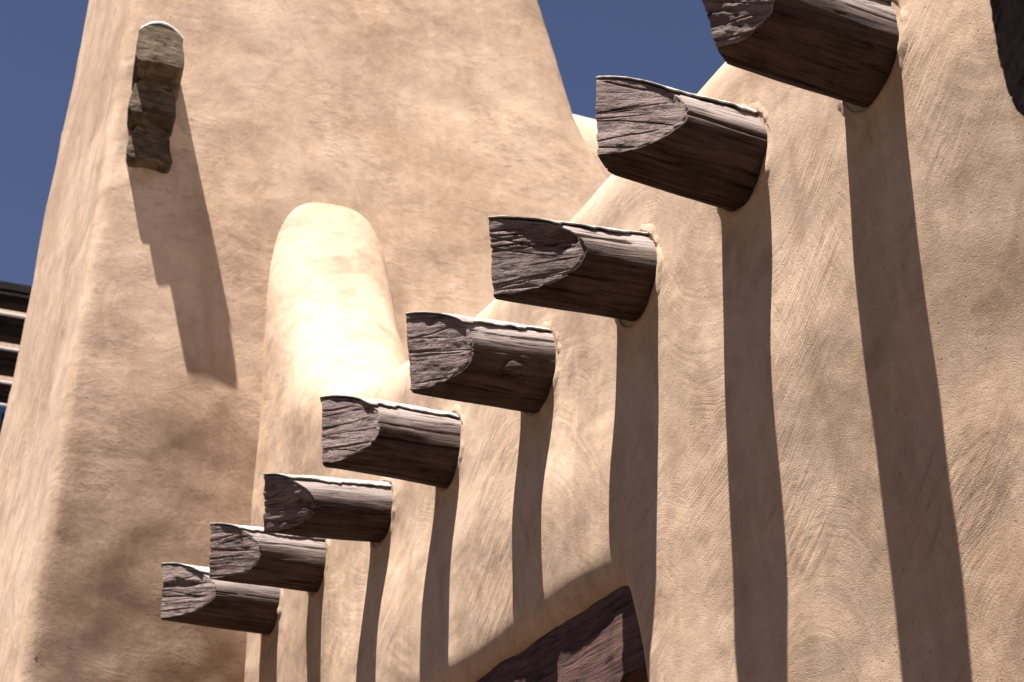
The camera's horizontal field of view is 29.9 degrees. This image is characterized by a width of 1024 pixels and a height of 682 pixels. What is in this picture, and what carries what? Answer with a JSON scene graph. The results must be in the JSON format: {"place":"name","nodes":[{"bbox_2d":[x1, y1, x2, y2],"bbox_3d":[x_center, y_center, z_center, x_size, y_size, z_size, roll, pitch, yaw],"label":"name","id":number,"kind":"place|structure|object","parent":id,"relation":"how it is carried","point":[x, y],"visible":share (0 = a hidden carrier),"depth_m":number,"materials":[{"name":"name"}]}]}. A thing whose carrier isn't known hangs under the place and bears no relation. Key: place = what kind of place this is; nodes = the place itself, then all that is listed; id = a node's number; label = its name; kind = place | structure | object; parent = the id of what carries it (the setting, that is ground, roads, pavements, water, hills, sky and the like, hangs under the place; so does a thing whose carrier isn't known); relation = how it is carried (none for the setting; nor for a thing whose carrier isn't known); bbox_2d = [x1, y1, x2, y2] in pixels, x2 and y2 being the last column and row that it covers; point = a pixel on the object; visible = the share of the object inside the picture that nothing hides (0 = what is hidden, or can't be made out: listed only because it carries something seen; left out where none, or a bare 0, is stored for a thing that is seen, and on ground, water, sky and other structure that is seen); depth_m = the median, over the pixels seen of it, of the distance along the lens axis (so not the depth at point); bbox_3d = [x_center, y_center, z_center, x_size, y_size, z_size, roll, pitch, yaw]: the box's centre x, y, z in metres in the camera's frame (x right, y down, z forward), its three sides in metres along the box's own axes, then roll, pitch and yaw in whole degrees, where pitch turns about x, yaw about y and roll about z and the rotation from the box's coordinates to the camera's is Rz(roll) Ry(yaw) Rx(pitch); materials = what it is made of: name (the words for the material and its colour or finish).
{"place":"outdoors","nodes":[
{"label":"outdoors","id":0,"kind":"place"},
{"bbox_2d":[0,0,724,285],"label":"sky","id":1,"kind":"structure","parent":0,"point":[670,43],"materials":[{"name":"blue"}]},
{"label":"ground","id":2,"kind":"structure","parent":0,"visible":0},
{"bbox_2d":[0,309,26,381],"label":"adobe building","id":3,"kind":"structure","parent":2,"relation":"on","point":[6,378],"depth_m":19.92,"materials":[{"name":"beige paint"}]},
{"bbox_2d":[0,403,6,433],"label":"window","id":4,"kind":"structure","parent":3,"relation":"attached to","point":[3,406],"depth_m":16.24,"materials":[{"name":"blue glass"}]},
{"bbox_2d":[0,380,12,403],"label":"square beam","id":5,"kind":"structure","parent":3,"relation":"attached to","point":[5,388],"depth_m":18.17,"materials":[{"name":"brown wood"}]},
{"bbox_2d":[0,346,18,376],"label":"square beam","id":6,"kind":"structure","parent":3,"relation":"attached to","point":[8,358],"depth_m":17.49,"materials":[{"name":"brown wood"}]},
{"bbox_2d":[0,311,25,344],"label":"square beam","id":7,"kind":"structure","parent":3,"relation":"attached to","point":[11,327],"depth_m":16.83,"materials":[{"name":"brown wood"}]},
{"bbox_2d":[0,281,31,312],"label":"square beam","id":8,"kind":"structure","parent":3,"relation":"attached to","point":[14,296],"depth_m":16.24,"materials":[{"name":"brown wood"}]},
{"bbox_2d":[0,0,606,681],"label":"adobe tower","id":9,"kind":"structure","parent":2,"relation":"on","point":[424,138],"depth_m":12.33,"materials":[{"name":"paint"}]},
{"bbox_2d":[126,21,183,173],"bbox_3d":[-2.333,-1.426,12.405,0.317,0.927,1.055,6,-26,-13],"label":"corbel bracket","id":10,"kind":"object","parent":9,"relation":"attached to","point":[158,67],"visible":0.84,"depth_m":12.08,"materials":[{"name":"brown wood"}]},
{"bbox_2d":[572,114,611,178],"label":"adobe parapet","id":11,"kind":"structure","parent":9,"relation":"on","point":[587,127],"depth_m":14.28,"materials":[{"name":"beige paint"}]},
{"bbox_2d":[244,0,1023,681],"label":"adobe wall","id":12,"kind":"structure","parent":2,"relation":"on","point":[774,432],"depth_m":6.02,"materials":[{"name":"paint"}]},
{"bbox_2d":[161,562,279,634],"bbox_3d":[-1.492,1.427,10.551,0.906,0.343,0.336,11,-27,-21],"label":"viga","id":13,"kind":"object","parent":12,"relation":"attached to","point":[194,595],"visible":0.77,"depth_m":10.40,"materials":[{"name":"wood"}]},
{"bbox_2d":[209,523,325,592],"bbox_3d":[-1.143,1.130,9.867,0.859,0.322,0.298,10,-27,-22],"label":"viga","id":14,"kind":"object","parent":12,"relation":"attached to","point":[251,555],"visible":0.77,"depth_m":9.72,"materials":[{"name":"wood"}]},
{"bbox_2d":[263,473,391,542],"bbox_3d":[-0.757,0.801,9.020,0.872,0.298,0.314,7,-26,-23],"label":"viga","id":15,"kind":"object","parent":12,"relation":"attached to","point":[313,506],"visible":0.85,"depth_m":8.86,"materials":[{"name":"wood"}]},
{"bbox_2d":[320,395,460,487],"bbox_3d":[-0.418,0.455,8.315,0.875,0.342,0.316,11,-27,-21],"label":"viga","id":16,"kind":"object","parent":12,"relation":"attached to","point":[400,441],"visible":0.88,"depth_m":8.17,"materials":[{"name":"wood"}]},
{"bbox_2d":[406,311,555,413],"bbox_3d":[-0.023,0.100,7.521,0.842,0.348,0.317,9,-26,-22],"label":"viga","id":17,"kind":"object","parent":12,"relation":"attached to","point":[492,363],"visible":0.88,"depth_m":7.38,"materials":[{"name":"wood"}]},
{"bbox_2d":[488,215,656,320],"bbox_3d":[0.313,-0.241,6.811,0.852,0.323,0.347,7,-26,-22],"label":"viga","id":18,"kind":"object","parent":12,"relation":"attached to","point":[609,272],"visible":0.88,"depth_m":6.67,"materials":[{"name":"wood"}]},
{"bbox_2d":[595,76,767,210],"bbox_3d":[0.635,-0.623,6.231,0.808,0.347,0.312,14,-28,-19],"label":"viga","id":19,"kind":"object","parent":12,"relation":"attached to","point":[703,149],"visible":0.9,"depth_m":6.10,"materials":[{"name":"wood"}]},
{"bbox_2d":[702,0,898,107],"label":"viga","id":20,"kind":"object","parent":12,"relation":"attached to","point":[844,50],"visible":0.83,"depth_m":5.39,"materials":[{"name":"wood"}]},
{"bbox_2d":[990,0,1023,115],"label":"viga","id":21,"kind":"object","parent":12,"relation":"attached to","point":[1008,19],"visible":1,"depth_m":4.19,"materials":[{"name":"brown wood"}]}
]}

